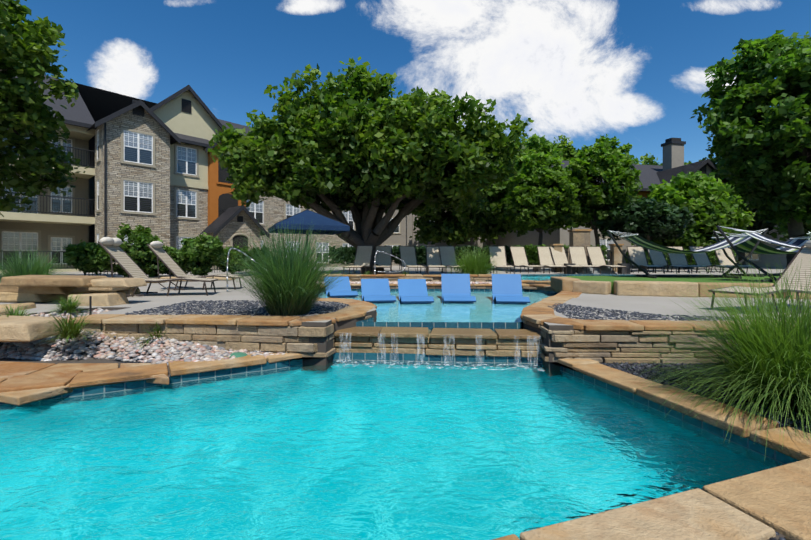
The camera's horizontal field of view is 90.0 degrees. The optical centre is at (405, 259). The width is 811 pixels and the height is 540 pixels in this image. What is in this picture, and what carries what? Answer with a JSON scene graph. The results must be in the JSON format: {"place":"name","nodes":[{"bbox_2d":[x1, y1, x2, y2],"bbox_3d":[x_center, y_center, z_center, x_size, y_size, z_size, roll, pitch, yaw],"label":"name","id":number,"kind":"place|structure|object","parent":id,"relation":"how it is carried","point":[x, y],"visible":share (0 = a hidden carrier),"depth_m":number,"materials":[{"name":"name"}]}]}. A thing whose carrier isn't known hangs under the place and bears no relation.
{"place":"outdoors","nodes":[
{"label":"outdoors","id":0,"kind":"place"},
{"bbox_2d":[0,0,87,216],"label":"tree","id":1,"kind":"object","parent":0,"point":[25,111],"depth_m":12.70,"materials":[{"name":"green plant"}]},
{"bbox_2d":[11,337,189,359],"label":"river rock bed soil","id":2,"kind":"structure","parent":0,"point":[84,354],"depth_m":4.59,"materials":[{"name":"brown soil"}]},
{"bbox_2d":[0,308,285,365],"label":"river rock pebbles","id":3,"kind":"object","parent":2,"relation":"on","point":[168,350],"visible":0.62,"depth_m":4.59,"materials":[{"name":"grey gravel"}]},
{"bbox_2d":[45,294,88,313],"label":"liriope tuft","id":4,"kind":"object","parent":3,"relation":"on","point":[72,305],"visible":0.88,"depth_m":5.68,"materials":[{"name":"green plant"}]},
{"bbox_2d":[34,308,105,343],"bbox_3d":[-3.702,0.697,4.490,0.686,0.340,0.634,0,0,28],"label":"liriope tuft","id":5,"kind":"object","parent":3,"relation":"in","point":[70,331],"visible":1,"depth_m":4.42,"materials":[{"name":"green plant"}]},
{"bbox_2d":[89,296,91,314],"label":"landscape lights","id":6,"kind":"object","parent":3,"relation":"on","point":[90,304],"visible":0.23,"depth_m":5.33,"materials":[{"name":"metal"}]},
{"bbox_2d":[125,315,172,347],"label":"plant","id":7,"kind":"object","parent":3,"relation":"in","point":[157,335],"visible":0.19,"depth_m":4.74,"materials":[{"name":"green plant"}]},
{"bbox_2d":[227,352,246,357],"bbox_3d":[-1.866,1.062,4.504,0.228,0.050,0.240,0,0,1],"label":"rock","id":8,"kind":"object","parent":3,"relation":"on","point":[239,354],"visible":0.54,"depth_m":4.46,"materials":[{"name":"green stone"}]},
{"bbox_2d":[29,285,697,369],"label":"terrace earth","id":9,"kind":"structure","parent":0,"point":[324,345],"depth_m":4.61,"materials":[{"name":"soil"}]},
{"bbox_2d":[0,352,798,463],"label":"pool tiles","id":10,"kind":"object","parent":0,"point":[747,443],"visible":0.06,"depth_m":3.96,"materials":[{"name":"blue tile"}]},
{"bbox_2d":[0,265,810,324],"bbox_3d":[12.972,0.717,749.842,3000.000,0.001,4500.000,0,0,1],"label":"ground","id":11,"kind":"structure","parent":0,"point":[655,305],"depth_m":7.38,"materials":[{"name":"concrete"}]},
{"bbox_2d":[0,245,76,282],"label":"fountain grass","id":12,"kind":"object","parent":11,"relation":"on","point":[31,268],"depth_m":8.46,"materials":[{"name":"green plant"}]},
{"bbox_2d":[62,240,108,275],"bbox_3d":[-11.847,-0.050,15.186,1.575,1.386,1.314,0,0,-19],"label":"shrub by fence","id":13,"kind":"object","parent":11,"relation":"on","point":[84,256],"visible":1,"depth_m":14.86,"materials":[{"name":"green plant"}]},
{"bbox_2d":[0,275,234,341],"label":"ledge boulders","id":14,"kind":"object","parent":11,"relation":"on","point":[101,290],"visible":0.83,"depth_m":6.29,"materials":[{"name":"beige stone"}]},
{"bbox_2d":[0,301,39,316],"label":"liriope tuft","id":15,"kind":"object","parent":14,"relation":"on","point":[17,313],"visible":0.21,"depth_m":4.86,"materials":[{"name":"green plant"}]},
{"bbox_2d":[104,223,170,276],"bbox_3d":[-10.234,-0.331,15.587,1.944,2.085,2.115,0,0,42],"label":"shrub by fence","id":16,"kind":"object","parent":11,"relation":"on","point":[140,237],"visible":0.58,"depth_m":15.28,"materials":[{"name":"green plant"}]},
{"bbox_2d":[98,237,218,296],"bbox_3d":[-4.846,0.144,8.061,1.958,1.137,0.740,0,0,-13],"label":"chaise","id":17,"kind":"object","parent":11,"relation":"on","point":[118,254],"visible":0.9,"depth_m":7.88,"materials":[{"name":"beige fabric"}]},
{"bbox_2d":[159,246,183,275],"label":"shrub by fence","id":18,"kind":"object","parent":11,"relation":"on","point":[173,254],"visible":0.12,"depth_m":16.88,"materials":[{"name":"green plant"}]},
{"bbox_2d":[84,249,271,275],"bbox_3d":[-10.528,0.027,20.630,0.085,1.360,9.284,0,0,42],"label":"iron fence","id":19,"kind":"object","parent":11,"relation":"on","point":[214,269],"visible":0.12,"depth_m":18.69,"materials":[{"name":"black metal"}]},
{"bbox_2d":[0,75,381,272],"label":"apartment building","id":20,"kind":"structure","parent":11,"relation":"on","point":[158,171],"depth_m":24.99,"materials":[{"name":"brick"}]},
{"bbox_2d":[147,241,241,289],"bbox_3d":[-4.939,0.144,9.631,1.958,1.137,0.716,0,0,-11],"label":"chaise","id":21,"kind":"object","parent":11,"relation":"on","point":[166,259],"visible":0.85,"depth_m":9.43,"materials":[{"name":"beige fabric"}]},
{"bbox_2d":[175,232,226,275],"bbox_3d":[-7.772,-0.178,15.489,1.940,1.723,1.645,0,0,1],"label":"shrub by fence","id":22,"kind":"object","parent":11,"relation":"on","point":[193,250],"visible":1,"depth_m":15.15,"materials":[{"name":"green plant"}]},
{"bbox_2d":[216,243,250,273],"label":"shrub by fence","id":23,"kind":"object","parent":11,"relation":"on","point":[223,268],"visible":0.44,"depth_m":16.61,"materials":[{"name":"green plant"}]},
{"bbox_2d":[227,247,268,292],"bbox_3d":[-3.222,0.235,8.581,1.365,0.974,0.047,0,0,17],"label":"handrail","id":24,"kind":"object","parent":11,"relation":"on","point":[228,259],"visible":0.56,"depth_m":8.76,"materials":[{"name":"silver metal"}]},
{"bbox_2d":[247,245,276,271],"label":"shrub by fence","id":25,"kind":"object","parent":11,"relation":"on","point":[256,257],"visible":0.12,"depth_m":17.74,"materials":[{"name":"green plant"}]},
{"bbox_2d":[186,220,368,315],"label":"ornamental grass","id":26,"kind":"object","parent":11,"relation":"on","point":[287,284],"depth_m":5.05,"materials":[{"name":"green plant"}]},
{"bbox_2d":[268,209,349,251],"bbox_3d":[-3.397,-0.518,14.016,2.368,2.450,2.367,0,0,-24],"label":"shade umbrella","id":27,"kind":"object","parent":11,"relation":"on","point":[304,219],"visible":0.73,"depth_m":13.31,"materials":[{"name":"fabric"}]},
{"bbox_2d":[343,246,372,273],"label":"chaise","id":28,"kind":"object","parent":11,"relation":"on","point":[365,257],"visible":0.94,"depth_m":16.70,"materials":[{"name":"beige fabric"}]},
{"bbox_2d":[208,56,533,274],"bbox_3d":[-1.880,-3.523,18.371,13.311,8.661,9.008,0,0,1],"label":"oak","id":29,"kind":"object","parent":11,"relation":"on","point":[349,147],"depth_m":15.33,"materials":[{"name":"green plant"}]},
{"bbox_2d":[373,246,391,273],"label":"chaise","id":30,"kind":"object","parent":11,"relation":"on","point":[383,260],"visible":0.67,"depth_m":17.32,"materials":[{"name":"beige fabric"}]},
{"bbox_2d":[374,251,405,273],"bbox_3d":[-0.597,0.130,15.682,1.215,0.915,0.043,0,0,1],"label":"handrail","id":31,"kind":"object","parent":11,"relation":"on","point":[387,271],"visible":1,"depth_m":15.67,"materials":[{"name":"silver metal"}]},
{"bbox_2d":[316,281,491,283],"bbox_3d":[-0.111,0.694,11.729,6.560,0.078,0.914,0,0,1],"label":"pool coping","id":32,"kind":"object","parent":11,"relation":"on","point":[396,282],"visible":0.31,"depth_m":11.43,"materials":[{"name":"brown stone"}]},
{"bbox_2d":[73,276,735,363],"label":"stacked stone walls","id":33,"kind":"structure","parent":11,"relation":"on","point":[584,344],"depth_m":4.59,"materials":[{"name":"beige stone"}]},
{"bbox_2d":[399,246,425,273],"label":"chaise","id":34,"kind":"object","parent":11,"relation":"on","point":[408,257],"visible":0.85,"depth_m":17.29,"materials":[{"name":"beige fabric"}]},
{"bbox_2d":[328,245,511,264],"bbox_3d":[1.043,-0.275,25.958,11.965,1.348,1.334,0,0,1],"label":"hedge","id":35,"kind":"object","parent":11,"relation":"on","point":[346,251],"visible":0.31,"depth_m":25.60,"materials":[{"name":"green plant"}]},
{"bbox_2d":[426,246,445,273],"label":"chaise","id":36,"kind":"object","parent":11,"relation":"on","point":[433,259],"visible":0.77,"depth_m":17.25,"materials":[{"name":"beige fabric"}]},
{"bbox_2d":[65,274,810,330],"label":"wall cap stones","id":37,"kind":"object","parent":11,"relation":"on","point":[541,312],"depth_m":4.80,"materials":[{"name":"beige stone"}]},
{"bbox_2d":[382,206,495,264],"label":"apartment building","id":38,"kind":"structure","parent":11,"relation":"on","point":[402,233],"depth_m":46.34,"materials":[{"name":"stone"}]},
{"bbox_2d":[439,246,459,273],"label":"chaise","id":39,"kind":"object","parent":11,"relation":"on","point":[446,252],"visible":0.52,"depth_m":17.29,"materials":[{"name":"beige fabric"}]},
{"bbox_2d":[409,203,504,246],"bbox_3d":[4.661,-5.041,39.948,10.078,11.457,11.150,0,0,1],"label":"bush","id":40,"kind":"object","parent":11,"relation":"on","point":[431,226],"depth_m":38.22,"materials":[{"name":"green plant"}]},
{"bbox_2d":[440,245,502,274],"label":"fountain grass","id":41,"kind":"object","parent":11,"relation":"on","point":[473,265],"depth_m":12.99,"materials":[{"name":"green plant"}]},
{"bbox_2d":[451,159,530,264],"bbox_3d":[6.321,-3.881,29.848,5.828,9.136,7.556,0,0,1],"label":"tree","id":42,"kind":"object","parent":11,"relation":"on","point":[475,225],"depth_m":27.90,"materials":[{"name":"green plant"}]},
{"bbox_2d":[488,246,514,273],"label":"chaise","id":43,"kind":"object","parent":11,"relation":"on","point":[499,252],"visible":0.81,"depth_m":17.25,"materials":[{"name":"beige fabric"}]},
{"bbox_2d":[507,136,536,160],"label":"tree","id":44,"kind":"object","parent":11,"relation":"on","point":[524,142],"depth_m":57.76,"materials":[{"name":"green plant"}]},
{"bbox_2d":[510,246,543,273],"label":"chaise","id":45,"kind":"object","parent":11,"relation":"on","point":[519,256],"visible":0.94,"depth_m":17.88,"materials":[{"name":"beige fabric"}]},
{"bbox_2d":[501,133,584,270],"bbox_3d":[7.987,-3.352,23.822,4.978,8.080,4.029,0,0,1],"label":"tree","id":46,"kind":"object","parent":11,"relation":"on","point":[543,207],"depth_m":22.86,"materials":[{"name":"green plant"}]},
{"bbox_2d":[537,246,566,273],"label":"chaise","id":47,"kind":"object","parent":11,"relation":"on","point":[545,256],"visible":0.75,"depth_m":17.86,"materials":[{"name":"beige fabric"}]},
{"bbox_2d":[536,135,580,188],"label":"tree","id":48,"kind":"object","parent":11,"relation":"on","point":[569,151],"visible":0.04,"depth_m":40.50,"materials":[{"name":"green plant"}]},
{"bbox_2d":[511,244,607,264],"bbox_3d":[8.415,-0.215,22.317,5.278,1.342,1.252,0,0,1],"label":"hedge","id":49,"kind":"object","parent":11,"relation":"on","point":[531,250],"visible":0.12,"depth_m":22.05,"materials":[{"name":"green plant"}]},
{"bbox_2d":[549,246,586,273],"bbox_3d":[6.909,0.013,17.263,0.715,1.159,1.777,0,0,-10],"label":"chaise","id":50,"kind":"object","parent":11,"relation":"on","point":[559,258],"visible":0.65,"depth_m":17.84,"materials":[{"name":"beige fabric"}]},
{"bbox_2d":[568,246,600,273],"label":"chaise","id":51,"kind":"object","parent":11,"relation":"on","point":[578,256],"visible":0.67,"depth_m":17.87,"materials":[{"name":"beige fabric"}]},
{"bbox_2d":[550,229,629,273],"bbox_3d":[8.103,-0.347,18.081,3.090,2.061,2.220,0,0,1],"label":"outdoor fireplace","id":52,"kind":"object","parent":11,"relation":"on","point":[579,237],"visible":0.62,"depth_m":18.01,"materials":[{"name":"stone"}]},
{"bbox_2d":[558,134,642,245],"bbox_3d":[11.469,-3.484,24.713,5.089,8.344,4.728,0,0,1],"label":"tree","id":53,"kind":"object","parent":11,"relation":"on","point":[604,159],"depth_m":23.58,"materials":[{"name":"green plant"}]},
{"bbox_2d":[586,246,626,273],"bbox_3d":[8.512,0.013,17.235,0.715,1.159,1.777,0,0,-9],"label":"chaise","id":54,"kind":"object","parent":11,"relation":"on","point":[596,255],"visible":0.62,"depth_m":17.83,"materials":[{"name":"beige fabric"}]},
{"bbox_2d":[496,138,787,267],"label":"apartment building","id":55,"kind":"structure","parent":11,"relation":"on","point":[673,157],"depth_m":35.00,"materials":[{"name":"stone"}]},
{"bbox_2d":[592,197,694,270],"bbox_3d":[14.031,-1.419,23.680,5.915,4.213,3.903,0,0,1],"label":"tree","id":56,"kind":"object","parent":11,"relation":"on","point":[668,222],"depth_m":22.55,"materials":[{"name":"green plant"}]},
{"bbox_2d":[627,246,664,273],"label":"chaise","id":57,"kind":"object","parent":11,"relation":"on","point":[637,255],"visible":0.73,"depth_m":17.82,"materials":[{"name":"beige fabric"}]},
{"bbox_2d":[633,153,691,165],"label":"tree","id":58,"kind":"object","parent":11,"relation":"on","point":[647,160],"depth_m":52.59,"materials":[{"name":"green plant"}]},
{"bbox_2d":[647,249,691,273],"bbox_3d":[11.149,0.013,17.189,0.715,1.159,1.777,0,0,-8],"label":"chaise","id":59,"kind":"object","parent":11,"relation":"on","point":[657,257],"visible":0.77,"depth_m":17.73,"materials":[{"name":"beige fabric"}]},
{"bbox_2d":[566,276,778,293],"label":"raised lawn","id":60,"kind":"structure","parent":11,"relation":"on","point":[629,278],"depth_m":9.29,"materials":[{"name":"green plant"}]},
{"bbox_2d":[607,228,768,278],"bbox_3d":[7.081,-0.150,10.257,3.748,1.234,1.240,0,0,8],"label":"hammock","id":61,"kind":"object","parent":60,"relation":"on","point":[638,240],"visible":0.96,"depth_m":10.18,"materials":[{"name":"fabric"}]},
{"bbox_2d":[716,225,801,281],"bbox_3d":[8.078,-0.150,7.633,1.240,1.234,3.748,0,0,-35],"label":"hammock","id":62,"kind":"object","parent":60,"relation":"on","point":[755,235],"visible":0.85,"depth_m":8.65,"materials":[{"name":"fabric"}]},
{"bbox_2d":[712,231,810,276],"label":"hammock","id":63,"kind":"object","parent":60,"relation":"on","point":[748,246],"visible":0.56,"depth_m":11.06,"materials":[{"name":"fabric"}]},
{"bbox_2d":[550,277,810,298],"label":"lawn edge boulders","id":64,"kind":"object","parent":11,"relation":"on","point":[647,288],"visible":0.67,"depth_m":7.85,"materials":[{"name":"beige stone"}]},
{"bbox_2d":[624,249,736,266],"bbox_3d":[15.715,-0.037,23.185,6.077,1.149,1.288,0,0,1],"label":"hedge","id":65,"kind":"object","parent":11,"relation":"on","point":[711,255],"visible":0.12,"depth_m":22.82,"materials":[{"name":"green plant"}]},
{"bbox_2d":[666,246,707,273],"bbox_3d":[11.878,0.013,17.174,0.715,1.159,1.777,0,0,5],"label":"chaise","id":66,"kind":"object","parent":11,"relation":"on","point":[677,259],"visible":0.81,"depth_m":17.73,"materials":[{"name":"beige fabric"}]},
{"bbox_2d":[629,170,755,268],"bbox_3d":[19.663,-2.746,28.939,8.371,6.866,5.828,0,0,1],"label":"tree","id":67,"kind":"object","parent":11,"relation":"on","point":[710,203],"depth_m":26.96,"materials":[{"name":"green plant"}]},
{"bbox_2d":[689,246,738,273],"bbox_3d":[13.015,0.013,17.155,0.715,1.159,1.777,0,0,-7],"label":"chaise","id":68,"kind":"object","parent":11,"relation":"on","point":[701,258],"visible":0.73,"depth_m":17.71,"materials":[{"name":"fabric"}]},
{"bbox_2d":[715,248,759,273],"bbox_3d":[13.965,0.013,17.138,0.715,1.159,1.777,0,0,6],"label":"chaise","id":69,"kind":"object","parent":11,"relation":"on","point":[721,256],"visible":0.6,"depth_m":17.73,"materials":[{"name":"beige fabric"}]},
{"bbox_2d":[699,150,776,267],"bbox_3d":[27.863,-4.599,33.905,9.340,10.572,7.967,0,0,1],"label":"tree","id":70,"kind":"object","parent":11,"relation":"on","point":[759,224],"depth_m":32.03,"materials":[{"name":"green plant"}]},
{"bbox_2d":[690,30,810,266],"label":"tree","id":71,"kind":"object","parent":11,"relation":"on","point":[753,161],"depth_m":12.18,"materials":[{"name":"green plant"}]},
{"bbox_2d":[708,240,810,312],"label":"chaise","id":72,"kind":"object","parent":11,"relation":"on","point":[803,253],"visible":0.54,"depth_m":5.91,"materials":[{"name":"beige fabric"}]},
{"bbox_2d":[769,115,810,241],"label":"tree","id":73,"kind":"object","parent":11,"relation":"on","point":[806,226],"visible":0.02,"depth_m":28.98,"materials":[{"name":"green plant"}]},
{"label":"planter gravel","id":74,"kind":"object","parent":11,"relation":"on","visible":0},
{"bbox_2d":[125,300,774,320],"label":"planter gravel stones","id":75,"kind":"object","parent":74,"relation":"on","point":[208,306],"visible":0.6,"depth_m":5.58,"materials":[{"name":"grey gravel"}]},
{"bbox_2d":[4,352,810,539],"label":"sunken bed gravel","id":76,"kind":"structure","parent":0,"point":[565,366],"depth_m":4.10,"materials":[{"name":"grey gravel"}]},
{"bbox_2d":[334,333,542,356],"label":"weir wall","id":77,"kind":"structure","parent":76,"relation":"on","point":[497,347],"depth_m":4.75,"materials":[{"name":"beige stone"}]},
{"bbox_2d":[334,327,542,339],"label":"weir cap stones","id":78,"kind":"object","parent":77,"relation":"on","point":[448,333],"visible":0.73,"depth_m":4.79,"materials":[{"name":"beige stone"}]},
{"bbox_2d":[600,362,810,539],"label":"gravel stones","id":79,"kind":"object","parent":76,"relation":"on","point":[633,366],"visible":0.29,"depth_m":3.63,"materials":[{"name":"grey gravel"}]},
{"bbox_2d":[612,257,810,453],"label":"fountain grass","id":80,"kind":"object","parent":76,"relation":"on","point":[765,362],"depth_m":2.97,"materials":[{"name":"green plant"}]},
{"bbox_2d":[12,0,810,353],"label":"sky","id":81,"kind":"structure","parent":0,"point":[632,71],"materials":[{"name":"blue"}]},
{"bbox_2d":[316,291,555,333],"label":"upper pool","id":82,"kind":"structure","parent":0,"point":[485,307],"depth_m":6.88,"materials":[{"name":"blue liquid"}]},
{"bbox_3d":[8.470,1.127,13.684,11.400,1.000,4.650,0,0,1],"label":"pool shell","id":83,"kind":"object","parent":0,"visible":0},
{"bbox_2d":[521,275,635,279],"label":"pool water","id":84,"kind":"structure","parent":83,"relation":"on","point":[535,277],"depth_m":14.62,"materials":[{"name":"teal liquid"}]},
{"label":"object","id":85,"kind":"structure","parent":0,"visible":0},
{"bbox_2d":[324,277,357,296],"bbox_3d":[-1.594,0.775,9.872,0.640,0.635,1.439,0,0,-17],"label":"pool lounge chair","id":86,"kind":"object","parent":85,"relation":"on","point":[340,291],"visible":0.5,"depth_m":10.18,"materials":[{"name":"blue plastic"}]},
{"bbox_2d":[361,279,395,301],"bbox_3d":[-0.609,0.775,8.752,0.640,0.635,1.439,0,0,-9],"label":"pool lounge chair","id":87,"kind":"object","parent":85,"relation":"on","point":[375,290],"visible":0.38,"depth_m":9.11,"materials":[{"name":"blue plastic"}]},
{"bbox_2d":[398,279,433,302],"bbox_3d":[0.191,0.775,8.615,0.640,0.635,1.439,0,0,-4],"label":"pool lounge chair","id":88,"kind":"object","parent":85,"relation":"on","point":[412,290],"visible":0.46,"depth_m":8.97,"materials":[{"name":"blue plastic"}]},
{"bbox_2d":[441,274,475,301],"bbox_3d":[1.107,0.713,8.639,0.640,0.758,1.280,0,0,3],"label":"pool lounge chair","id":89,"kind":"object","parent":85,"relation":"on","point":[455,287],"visible":0.71,"depth_m":9.07,"materials":[{"name":"blue plastic"}]},
{"bbox_2d":[318,274,695,340],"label":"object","id":90,"kind":"object","parent":85,"relation":"on","point":[369,322],"visible":0.02,"depth_m":5.20,"materials":[{"name":"beige stone"}]},
{"bbox_2d":[492,274,529,302],"bbox_3d":[2.176,0.713,8.502,0.640,0.758,1.280,0,0,8],"label":"pool lounge chair","id":91,"kind":"object","parent":85,"relation":"on","point":[506,288],"visible":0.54,"depth_m":8.93,"materials":[{"name":"blue plastic"}]},
{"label":"lower pool","id":92,"kind":"structure","parent":0,"visible":0},
{"bbox_2d":[0,360,784,539],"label":"pool water","id":93,"kind":"structure","parent":92,"relation":"in","point":[395,450],"depth_m":2.48,"materials":[{"name":"teal liquid"}]},
{"bbox_2d":[337,333,543,369],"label":"waterfall streams","id":94,"kind":"object","parent":93,"relation":"on","point":[443,353],"visible":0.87,"depth_m":4.65,"materials":[{"name":"white liquid"}]},
{"bbox_2d":[0,359,785,539],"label":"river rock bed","id":95,"kind":"object","parent":92,"relation":"on","point":[119,363],"visible":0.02,"depth_m":4.41,"materials":[{"name":"stone"}]},
{"bbox_2d":[0,352,810,539],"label":"pool coping","id":96,"kind":"object","parent":95,"relation":"on","point":[766,504],"visible":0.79,"depth_m":1.99,"materials":[{"name":"beige stone"}]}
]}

